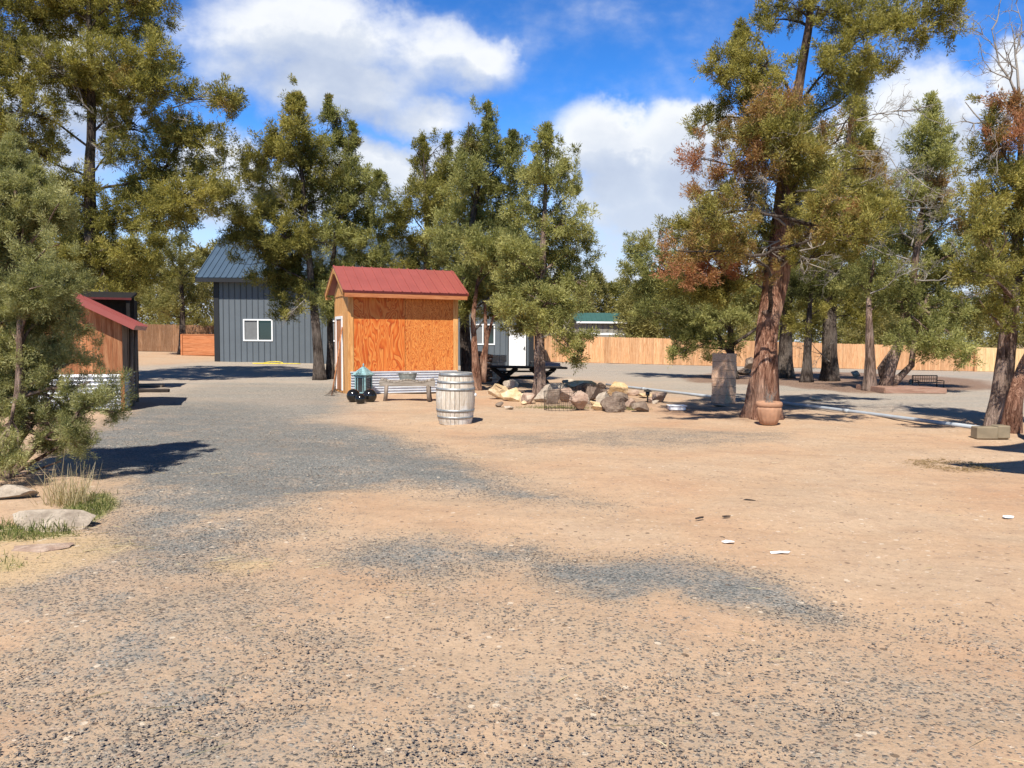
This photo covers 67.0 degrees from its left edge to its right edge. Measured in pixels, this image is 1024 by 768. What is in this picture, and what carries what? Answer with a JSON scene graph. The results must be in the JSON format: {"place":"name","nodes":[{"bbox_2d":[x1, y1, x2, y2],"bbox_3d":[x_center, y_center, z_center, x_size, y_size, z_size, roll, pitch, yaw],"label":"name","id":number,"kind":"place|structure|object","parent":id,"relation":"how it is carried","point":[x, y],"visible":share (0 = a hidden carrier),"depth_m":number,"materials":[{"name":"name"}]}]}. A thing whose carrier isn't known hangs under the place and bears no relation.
{"place":"outdoors","nodes":[
{"label":"outdoors","id":0,"kind":"place"},
{"bbox_2d":[478,351,492,382],"bbox_3d":[-0.978,-0.600,26.944,0.639,1.098,0.330,0,3,0],"label":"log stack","id":1,"kind":"object","parent":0,"point":[489,372],"visible":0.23,"depth_m":26.93,"materials":[{"name":"brown wood"}]},
{"bbox_2d":[490,355,506,378],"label":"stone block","id":2,"kind":"structure","parent":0,"point":[499,360],"depth_m":29.34,"materials":[{"name":"grey stone"}]},
{"bbox_2d":[0,340,1023,767],"bbox_3d":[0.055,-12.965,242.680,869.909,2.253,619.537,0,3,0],"label":"ground","id":3,"kind":"structure","parent":0,"point":[828,508],"depth_m":5.07,"materials":[{"name":"grey gravel"}]},
{"bbox_2d":[0,485,38,499],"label":"rock","id":4,"kind":"object","parent":3,"relation":"on","point":[12,491],"visible":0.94,"depth_m":7.46,"materials":[{"name":"beige stone"}]},
{"bbox_2d":[11,543,73,552],"bbox_3d":[-3.479,1.219,5.739,0.401,0.032,0.292,-1,4,-26],"label":"rock","id":5,"kind":"object","parent":3,"relation":"on","point":[37,548],"visible":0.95,"depth_m":5.72,"materials":[{"name":"beige stone"}]},
{"bbox_2d":[12,509,95,531],"bbox_3d":[-3.908,1.157,6.566,0.730,0.175,0.408,0,3,0],"label":"rock","id":6,"kind":"object","parent":3,"relation":"on","point":[68,515],"visible":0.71,"depth_m":6.50,"materials":[{"name":"beige stone"}]},
{"bbox_2d":[20,451,116,507],"bbox_3d":[-4.175,0.873,7.252,0.748,0.527,0.709,0,3,0],"label":"dry grass tuft","id":7,"kind":"object","parent":3,"relation":"on","point":[74,497],"visible":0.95,"depth_m":7.26,"materials":[{"name":"plant"}]},
{"bbox_2d":[0,112,140,480],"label":"juniper bush","id":8,"kind":"object","parent":3,"relation":"on","point":[37,294],"visible":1,"depth_m":8.36,"materials":[{"name":"green plant"}]},
{"bbox_2d":[1,293,147,409],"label":"board cabin","id":9,"kind":"object","parent":3,"relation":"on","point":[119,348],"visible":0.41,"depth_m":16.23,"materials":[{"name":"brown wood"}]},
{"bbox_2d":[81,291,138,383],"bbox_3d":[-11.684,-1.268,22.382,1.445,2.868,1.716,-1,4,-20],"label":"dark lean to","id":10,"kind":"object","parent":3,"relation":"on","point":[124,303],"visible":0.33,"depth_m":22.34,"materials":[{"name":"black wood"}]},
{"bbox_2d":[0,0,251,301],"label":"juniper tree","id":11,"kind":"object","parent":3,"relation":"on","point":[94,82],"visible":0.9,"depth_m":25.10,"materials":[{"name":"green plant"}]},
{"bbox_2d":[139,383,164,386],"bbox_3d":[-11.348,0.034,23.808,1.300,0.090,0.200,1,3,6],"label":"timber plank","id":12,"kind":"object","parent":3,"relation":"on","point":[150,385],"visible":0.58,"depth_m":23.69,"materials":[{"name":"wood"}]},
{"bbox_2d":[139,389,169,392],"bbox_3d":[-9.984,0.187,21.442,0.900,0.090,0.200,0,4,-14],"label":"timber plank","id":13,"kind":"object","parent":3,"relation":"on","point":[153,390],"visible":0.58,"depth_m":21.37,"materials":[{"name":"brown wood"}]},
{"bbox_2d":[136,221,213,354],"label":"juniper tree","id":14,"kind":"object","parent":3,"relation":"on","point":[186,296],"visible":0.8,"depth_m":46.49,"materials":[{"name":"green plant"}]},
{"bbox_2d":[138,324,213,351],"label":"board fence","id":15,"kind":"object","parent":3,"relation":"on","point":[160,338],"visible":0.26,"depth_m":50.24,"materials":[{"name":"brown wood"}]},
{"bbox_2d":[180,334,213,354],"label":"board planter","id":16,"kind":"object","parent":3,"relation":"on","point":[196,344],"visible":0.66,"depth_m":45.97,"materials":[{"name":"brown wood"}]},
{"bbox_2d":[252,361,300,363],"bbox_3d":[-12.121,-1.100,39.821,2.484,0.132,0.519,0,3,0],"label":"garden hose","id":17,"kind":"object","parent":3,"relation":"on","point":[275,363],"visible":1,"depth_m":39.75,"materials":[{"name":"yellow rubber"}]},
{"bbox_2d":[215,73,350,379],"bbox_3d":[-8.481,-5.472,27.971,4.988,10.755,4.608,3,4,36],"label":"juniper tree","id":18,"kind":"object","parent":3,"relation":"on","point":[276,247],"visible":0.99,"depth_m":27.44,"materials":[{"name":"green plant"}]},
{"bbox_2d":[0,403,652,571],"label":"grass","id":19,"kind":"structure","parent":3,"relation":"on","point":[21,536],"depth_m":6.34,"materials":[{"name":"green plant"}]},
{"bbox_2d":[326,327,342,395],"bbox_3d":[-4.843,-0.668,21.138,0.325,1.922,1.251,0,3,0],"label":"rake","id":20,"kind":"object","parent":3,"relation":"on","point":[328,394],"visible":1,"depth_m":21.04,"materials":[{"name":"wood"}]},
{"bbox_2d":[333,341,338,392],"bbox_3d":[-5.027,-0.492,22.047,0.134,1.452,0.360,0,3,0],"label":"broom","id":21,"kind":"object","parent":3,"relation":"on","point":[334,389],"visible":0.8,"depth_m":21.98,"materials":[{"name":"wood"}]},
{"bbox_2d":[291,92,412,378],"bbox_3d":[-5.944,-5.390,28.774,4.512,10.500,3.956,0,3,0],"label":"juniper tree","id":22,"kind":"object","parent":3,"relation":"on","point":[352,191],"visible":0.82,"depth_m":28.09,"materials":[{"name":"green plant"}]},
{"bbox_2d":[346,389,359,401],"bbox_3d":[-3.852,0.285,18.787,0.330,0.330,0.330,0,3,0],"label":"ornamental ball","id":23,"kind":"object","parent":3,"relation":"on","point":[351,394],"visible":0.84,"depth_m":18.66,"materials":[{"name":"black ceramic"}]},
{"bbox_2d":[355,394,365,403],"bbox_3d":[-3.590,0.356,18.309,0.250,0.250,0.250,0,3,0],"label":"ornamental ball","id":24,"kind":"object","parent":3,"relation":"on","point":[360,398],"visible":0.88,"depth_m":18.22,"materials":[{"name":"black ceramic"}]},
{"bbox_2d":[352,363,373,393],"bbox_3d":[-4.001,-0.124,20.817,0.450,0.880,0.462,2,4,22],"label":"lantern","id":25,"kind":"object","parent":3,"relation":"on","point":[363,379],"visible":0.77,"depth_m":20.70,"materials":[{"name":"teal paint"}]},
{"bbox_2d":[363,389,376,401],"bbox_3d":[-3.444,0.286,18.726,0.340,0.340,0.340,0,3,0],"label":"ornamental ball","id":26,"kind":"object","parent":3,"relation":"on","point":[370,395],"visible":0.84,"depth_m":18.60,"materials":[{"name":"black ceramic"}]},
{"bbox_2d":[195,234,546,365],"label":"metal barn","id":27,"kind":"structure","parent":3,"relation":"on","point":[245,330],"depth_m":41.04,"materials":[{"name":"grey metal"}]},
{"bbox_2d":[243,319,272,340],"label":"window","id":28,"kind":"structure","parent":27,"relation":"in","point":[253,329],"depth_m":41.00,"materials":[{"name":"white paint"}]},
{"bbox_2d":[333,321,334,341],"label":"window","id":29,"kind":"structure","parent":27,"relation":"in","point":[333,321],"depth_m":41.15,"materials":[{"name":"white paint"}]},
{"bbox_2d":[476,324,494,344],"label":"window","id":30,"kind":"structure","parent":27,"relation":"in","point":[480,331],"depth_m":41.43,"materials":[{"name":"white paint"}]},
{"bbox_2d":[509,329,525,365],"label":"door","id":31,"kind":"structure","parent":27,"relation":"in","point":[517,348],"depth_m":41.52,"materials":[{"name":"white paint"}]},
{"bbox_2d":[324,265,468,393],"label":"wooden shed","id":32,"kind":"structure","parent":3,"relation":"on","point":[392,322],"depth_m":21.64,"materials":[{"name":"brown wood"}]},
{"bbox_2d":[337,319,340,388],"bbox_3d":[-4.928,-0.850,22.107,0.020,2.000,0.720,-1,4,-24],"label":"door","id":33,"kind":"structure","parent":32,"relation":"in","point":[338,320],"depth_m":22.12,"materials":[{"name":"white wood"}]},
{"bbox_2d":[379,378,434,400],"bbox_3d":[-2.611,0.142,19.333,1.360,0.561,0.516,0,3,-5],"label":"rustic bench","id":34,"kind":"object","parent":3,"relation":"on","point":[427,383],"visible":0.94,"depth_m":19.12,"materials":[{"name":"grey wood"}]},
{"bbox_2d":[398,373,417,379],"bbox_3d":[-2.609,-0.194,19.313,0.550,0.186,0.269,0,3,-5],"label":"galvanised tub","id":35,"kind":"object","parent":34,"relation":"on","point":[402,376],"visible":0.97,"depth_m":19.21,"materials":[{"name":"silver metal"}]},
{"bbox_2d":[373,127,473,270],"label":"juniper tree","id":36,"kind":"object","parent":3,"relation":"on","point":[425,194],"visible":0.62,"depth_m":28.94,"materials":[{"name":"green plant"}]},
{"bbox_2d":[436,371,476,424],"bbox_3d":[-1.043,0.257,14.279,0.720,0.950,0.720,-1,4,-23],"label":"wine barrel","id":37,"kind":"object","parent":3,"relation":"on","point":[456,394],"visible":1,"depth_m":13.99,"materials":[{"name":"grey wood"}]},
{"bbox_2d":[421,94,542,371],"bbox_3d":[-1.010,-4.508,25.041,4.127,9.284,4.016,0,3,0],"label":"juniper tree","id":38,"kind":"object","parent":3,"relation":"on","point":[482,184],"visible":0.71,"depth_m":24.60,"materials":[{"name":"green plant"}]},
{"bbox_2d":[446,220,536,390],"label":"juniper tree","id":39,"kind":"object","parent":3,"relation":"on","point":[479,276],"visible":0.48,"depth_m":22.73,"materials":[{"name":"green plant"}]},
{"bbox_2d":[488,383,507,399],"bbox_3d":[-0.358,0.211,19.805,0.523,0.467,0.493,-1,4,-18],"label":"rock","id":40,"kind":"object","parent":3,"relation":"on","point":[496,390],"visible":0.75,"depth_m":19.66,"materials":[{"name":"beige stone"}]},
{"bbox_2d":[495,401,502,406],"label":"rock","id":41,"kind":"object","parent":3,"relation":"on","point":[499,404],"visible":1,"depth_m":17.82,"materials":[{"name":"beige stone"}]},
{"bbox_2d":[503,379,518,389],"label":"rock","id":42,"kind":"object","parent":3,"relation":"on","point":[510,384],"visible":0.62,"depth_m":22.33,"materials":[{"name":"grey stone"}]},
{"bbox_2d":[501,387,521,401],"bbox_3d":[0.015,0.273,19.395,0.615,0.385,0.465,0,3,0],"label":"rock","id":43,"kind":"object","parent":3,"relation":"on","point":[513,394],"visible":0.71,"depth_m":19.25,"materials":[{"name":"beige stone"}]},
{"bbox_2d":[0,421,1023,762],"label":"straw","id":44,"kind":"object","parent":3,"relation":"on","point":[306,569],"visible":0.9,"depth_m":5.37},
{"bbox_2d":[499,370,554,373],"bbox_3d":[0.422,-0.245,26.878,2.105,0.440,0.280,0,3,0],"label":"plank bench","id":45,"kind":"object","parent":3,"relation":"on","point":[504,371],"visible":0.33,"depth_m":26.75,"materials":[{"name":"brown wood"}]},
{"bbox_2d":[487,365,567,384],"bbox_3d":[0.475,-0.256,25.930,2.813,0.688,0.847,1,4,9],"label":"picnic table","id":46,"kind":"object","parent":3,"relation":"on","point":[506,376],"visible":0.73,"depth_m":25.86,"materials":[{"name":"brown wood"}]},
{"bbox_2d":[32,233,1023,353],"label":"distant trees","id":47,"kind":"object","parent":3,"relation":"on","point":[608,300],"visible":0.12,"depth_m":62.30,"materials":[{"name":"green plant"}]},
{"bbox_2d":[521,393,534,403],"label":"rock","id":48,"kind":"object","parent":3,"relation":"on","point":[528,398],"visible":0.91,"depth_m":18.54,"materials":[{"name":"beige stone"}]},
{"bbox_2d":[533,384,552,402],"bbox_3d":[0.810,0.246,19.117,0.438,0.504,0.433,4,5,45],"label":"rock","id":49,"kind":"object","parent":3,"relation":"on","point":[539,397],"visible":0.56,"depth_m":18.98,"materials":[{"name":"beige stone"}]},
{"bbox_2d":[484,120,606,396],"bbox_3d":[0.947,-3.223,20.617,3.422,7.243,3.266,0,3,0],"label":"juniper tree","id":50,"kind":"object","parent":3,"relation":"on","point":[536,322],"visible":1,"depth_m":20.35,"materials":[{"name":"green plant"}]},
{"bbox_2d":[546,388,560,403],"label":"rock","id":51,"kind":"object","parent":3,"relation":"on","point":[551,395],"visible":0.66,"depth_m":18.51,"materials":[{"name":"brown stone"}]},
{"bbox_2d":[546,382,566,388],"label":"rock","id":52,"kind":"object","parent":3,"relation":"on","point":[559,385],"visible":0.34,"depth_m":21.20,"materials":[{"name":"grey stone"}]},
{"bbox_2d":[544,390,576,410],"bbox_3d":[1.073,0.368,17.025,0.757,0.425,0.603,0,3,0],"label":"wire basket","id":53,"kind":"object","parent":3,"relation":"on","point":[555,396],"visible":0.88,"depth_m":16.82,"materials":[{"name":"grey metal"}]},
{"bbox_2d":[560,388,573,401],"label":"rock","id":54,"kind":"object","parent":3,"relation":"on","point":[565,394],"visible":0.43,"depth_m":18.95,"materials":[{"name":"beige stone"}]},
{"bbox_2d":[562,379,574,383],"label":"rock","id":55,"kind":"object","parent":3,"relation":"on","point":[564,381],"visible":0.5,"depth_m":26.24,"materials":[{"name":"beige stone"}]},
{"bbox_2d":[569,390,587,409],"bbox_3d":[1.483,0.392,16.841,0.342,0.495,0.352,-3,5,-45],"label":"rock","id":56,"kind":"object","parent":3,"relation":"on","point":[579,401],"visible":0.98,"depth_m":16.78,"materials":[{"name":"beige stone"}]},
{"bbox_2d":[564,380,596,388],"bbox_3d":[2.150,0.031,24.102,1.036,0.316,0.683,0,3,0],"label":"rock","id":57,"kind":"object","parent":3,"relation":"on","point":[572,384],"visible":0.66,"depth_m":23.85,"materials":[{"name":"grey stone"}]},
{"bbox_2d":[573,383,592,391],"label":"rock","id":58,"kind":"object","parent":3,"relation":"on","point":[582,387],"visible":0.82,"depth_m":22.97,"materials":[{"name":"grey stone"}]},
{"bbox_2d":[586,386,601,400],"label":"rock","id":59,"kind":"object","parent":3,"relation":"on","point":[592,393],"visible":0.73,"depth_m":19.57,"materials":[{"name":"brown stone"}]},
{"bbox_2d":[591,401,603,410],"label":"rock","id":60,"kind":"object","parent":3,"relation":"on","point":[596,405],"visible":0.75,"depth_m":16.92,"materials":[{"name":"beige stone"}]},
{"bbox_2d":[570,312,627,357],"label":"outbuilding","id":61,"kind":"structure","parent":3,"relation":"on","point":[603,322],"depth_m":61.85,"materials":[{"name":"beige"}]},
{"bbox_2d":[594,383,605,389],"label":"rock","id":62,"kind":"object","parent":3,"relation":"on","point":[601,386],"visible":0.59,"depth_m":23.19,"materials":[{"name":"brown stone"}]},
{"bbox_2d":[596,392,609,402],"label":"rock","id":63,"kind":"object","parent":3,"relation":"on","point":[600,397],"visible":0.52,"depth_m":18.30,"materials":[{"name":"beige stone"}]},
{"bbox_2d":[600,396,625,412],"bbox_3d":[2.205,0.449,16.771,0.557,0.379,0.423,0,3,0],"label":"rock","id":64,"kind":"object","parent":3,"relation":"on","point":[613,404],"visible":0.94,"depth_m":16.63,"materials":[{"name":"grey stone"}]},
{"bbox_2d":[607,381,627,394],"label":"rock","id":65,"kind":"object","parent":3,"relation":"on","point":[619,387],"visible":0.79,"depth_m":20.72,"materials":[{"name":"beige stone"}]},
{"bbox_2d":[612,391,627,401],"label":"rock","id":66,"kind":"object","parent":3,"relation":"on","point":[621,394],"visible":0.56,"depth_m":18.14,"materials":[{"name":"beige stone"}]},
{"bbox_2d":[625,398,635,407],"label":"rock","id":67,"kind":"object","parent":3,"relation":"on","point":[629,401],"visible":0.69,"depth_m":17.65,"materials":[{"name":"beige stone"}]},
{"bbox_2d":[627,389,638,395],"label":"rock","id":68,"kind":"object","parent":3,"relation":"on","point":[635,392],"visible":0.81,"depth_m":21.34,"materials":[{"name":"brown stone"}]},
{"bbox_2d":[630,401,648,411],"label":"rock","id":69,"kind":"object","parent":3,"relation":"on","point":[641,406],"visible":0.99,"depth_m":16.79,"materials":[{"name":"beige stone"}]},
{"bbox_2d":[638,393,651,396],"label":"rock","id":70,"kind":"object","parent":3,"relation":"on","point":[642,394],"visible":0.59,"depth_m":20.67,"materials":[{"name":"beige stone"}]},
{"bbox_2d":[644,389,651,401],"bbox_3d":[3.400,0.289,19.389,0.210,0.330,0.210,0,3,0],"label":"path light","id":71,"kind":"object","parent":3,"relation":"on","point":[647,391],"visible":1,"depth_m":19.34,"materials":[{"name":"metal"}]},
{"bbox_2d":[605,383,710,397],"bbox_3d":[4.252,0.176,23.175,0.088,0.088,5.580,-1,4,-23],"label":"ground pipe","id":72,"kind":"object","parent":3,"relation":"on","point":[670,391],"visible":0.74,"depth_m":22.41,"materials":[{"name":"grey plastic"}]},
{"bbox_2d":[652,392,666,401],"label":"rock","id":73,"kind":"object","parent":3,"relation":"on","point":[660,396],"visible":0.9,"depth_m":19.20,"materials":[{"name":"brown stone"}]},
{"bbox_2d":[615,230,781,378],"bbox_3d":[7.481,-3.232,30.907,6.684,6.162,4.415,0,3,0],"label":"juniper tree","id":74,"kind":"object","parent":3,"relation":"on","point":[708,318],"visible":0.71,"depth_m":30.73,"materials":[{"name":"green plant"}]},
{"bbox_2d":[708,403,729,405],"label":"rock","id":75,"kind":"object","parent":3,"relation":"on","point":[714,404],"visible":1,"depth_m":18.17,"materials":[{"name":"grey stone"}]},
{"bbox_2d":[711,353,736,403],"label":"stone pillar","id":76,"kind":"structure","parent":3,"relation":"on","point":[724,367],"depth_m":19.16,"materials":[{"name":"grey stone"}]},
{"bbox_2d":[738,368,750,374],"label":"rock","id":77,"kind":"object","parent":3,"relation":"on","point":[744,371],"visible":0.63,"depth_m":34.48,"materials":[{"name":"grey stone"}]},
{"bbox_2d":[744,357,752,369],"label":"rock","id":78,"kind":"object","parent":3,"relation":"on","point":[748,362],"visible":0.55,"depth_m":45.60,"materials":[{"name":"grey stone"}]},
{"bbox_2d":[544,335,974,370],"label":"board fence","id":79,"kind":"object","parent":3,"relation":"on","point":[631,351],"visible":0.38,"depth_m":52.93,"materials":[{"name":"brown wood"}]},
{"bbox_2d":[756,387,782,424],"bbox_3d":[4.817,0.378,14.495,0.486,0.763,0.486,0,3,0],"label":"terracotta pot","id":80,"kind":"object","parent":3,"relation":"on","point":[768,412],"visible":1,"depth_m":14.34,"materials":[{"name":"orange ceramic"}]},
{"bbox_2d":[770,551,789,553],"bbox_3d":[1.997,1.252,5.760,0.149,0.019,0.044,0,3,-3],"label":"paper scrap","id":81,"kind":"object","parent":3,"relation":"on","point":[773,552],"visible":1,"depth_m":5.75,"materials":[{"name":"white paper"}]},
{"bbox_2d":[724,146,870,378],"bbox_3d":[11.382,-4.986,31.885,7.039,9.680,3.953,0,4,-14],"label":"juniper tree","id":82,"kind":"object","parent":3,"relation":"on","point":[785,367],"visible":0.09,"depth_m":31.57,"materials":[{"name":"green plant"}]},
{"bbox_2d":[630,0,978,420],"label":"juniper tree","id":83,"kind":"object","parent":3,"relation":"on","point":[777,122],"visible":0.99,"depth_m":14.65,"materials":[{"name":"green plant"}]},
{"bbox_2d":[809,396,823,400],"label":"rock","id":84,"kind":"object","parent":3,"relation":"on","point":[815,398],"visible":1,"depth_m":20.38,"materials":[{"name":"grey stone"}]},
{"bbox_2d":[786,254,851,382],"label":"juniper tree","id":85,"kind":"object","parent":3,"relation":"on","point":[811,290],"visible":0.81,"depth_m":28.07,"materials":[{"name":"green plant"}]},
{"bbox_2d":[780,70,930,380],"bbox_3d":[13.105,-6.253,29.936,6.193,12.390,5.100,0,3,0],"label":"juniper tree","id":86,"kind":"object","parent":3,"relation":"on","point":[826,312],"visible":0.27,"depth_m":29.75,"materials":[{"name":"green plant"}]},
{"bbox_2d":[851,371,860,376],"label":"rock","id":87,"kind":"object","parent":3,"relation":"on","point":[855,374],"visible":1,"depth_m":33.47,"materials":[{"name":"grey stone"}]},
{"bbox_2d":[827,245,926,390],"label":"juniper tree","id":88,"kind":"object","parent":3,"relation":"on","point":[860,274],"visible":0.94,"depth_m":23.97,"materials":[{"name":"green plant"}]},
{"bbox_2d":[781,401,977,428],"bbox_3d":[7.440,0.616,16.279,0.088,0.088,5.433,-1,4,-18],"label":"ground pipe","id":89,"kind":"object","parent":3,"relation":"on","point":[953,424],"visible":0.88,"depth_m":15.72,"materials":[{"name":"grey plastic"}]},
{"bbox_2d":[856,384,946,392],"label":"wooden platform","id":90,"kind":"structure","parent":3,"relation":"on","point":[905,389],"depth_m":23.29,"materials":[{"name":"brown wood"}]},
{"bbox_2d":[814,90,997,385],"bbox_3d":[12.292,-4.379,23.905,7.430,9.395,3.753,-1,4,-24],"label":"juniper tree","id":91,"kind":"object","parent":3,"relation":"on","point":[921,317],"visible":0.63,"depth_m":23.86,"materials":[{"name":"green plant"}]},
{"bbox_2d":[912,375,944,387],"bbox_3d":[13.882,-0.075,25.811,0.879,0.428,0.431,0,3,-2],"label":"iron bench","id":92,"kind":"object","parent":3,"relation":"on","point":[918,379],"visible":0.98,"depth_m":25.98,"materials":[{"name":"black metal"}]},
{"bbox_2d":[905,458,999,472],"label":"needle litter","id":93,"kind":"object","parent":3,"relation":"on","point":[956,468],"visible":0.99,"depth_m":9.82,"materials":[{"name":"plant"}]},
{"bbox_2d":[974,347,977,371],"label":"gate post","id":94,"kind":"object","parent":3,"relation":"on","point":[975,369],"visible":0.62,"depth_m":56.74,"materials":[{"name":"brown wood"}]},
{"bbox_2d":[942,0,1023,425],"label":"juniper tree","id":95,"kind":"object","parent":3,"relation":"on","point":[1000,273],"visible":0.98,"depth_m":13.34,"materials":[{"name":"green plant"}]},
{"bbox_2d":[971,424,1009,438],"bbox_3d":[7.861,0.787,12.709,0.530,0.225,0.220,0,3,0],"label":"timber block","id":96,"kind":"object","parent":3,"relation":"on","point":[995,431],"depth_m":12.62,"materials":[{"name":"wood"}]},
{"bbox_2d":[977,347,1023,371],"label":"board fence","id":97,"kind":"object","parent":3,"relation":"on","point":[987,355],"visible":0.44,"depth_m":57.13,"materials":[{"name":"beige wood"}]},
{"bbox_2d":[1003,515,1013,517],"bbox_3d":[4.474,1.196,6.977,0.080,0.019,0.111,4,5,45],"label":"paper scrap","id":98,"kind":"object","parent":3,"relation":"on","point":[1007,516],"visible":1,"depth_m":6.96,"materials":[{"name":"white paper"}]},
{"bbox_2d":[998,217,1023,433],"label":"juniper tree","id":99,"kind":"object","parent":3,"relation":"on","point":[1012,416],"visible":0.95,"depth_m":13.13,"materials":[{"name":"red plant"}]},
{"bbox_2d":[0,0,1023,342],"label":"sky","id":100,"kind":"structure","parent":0,"point":[611,77],"materials":[{"name":"blue"}]},
{"bbox_2d":[667,404,686,410],"bbox_3d":[3.674,0.527,17.260,0.400,0.115,0.300,0,3,0],"label":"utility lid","id":101,"kind":"object","parent":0,"point":[672,407],"visible":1,"depth_m":17.13,"materials":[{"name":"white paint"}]}
]}

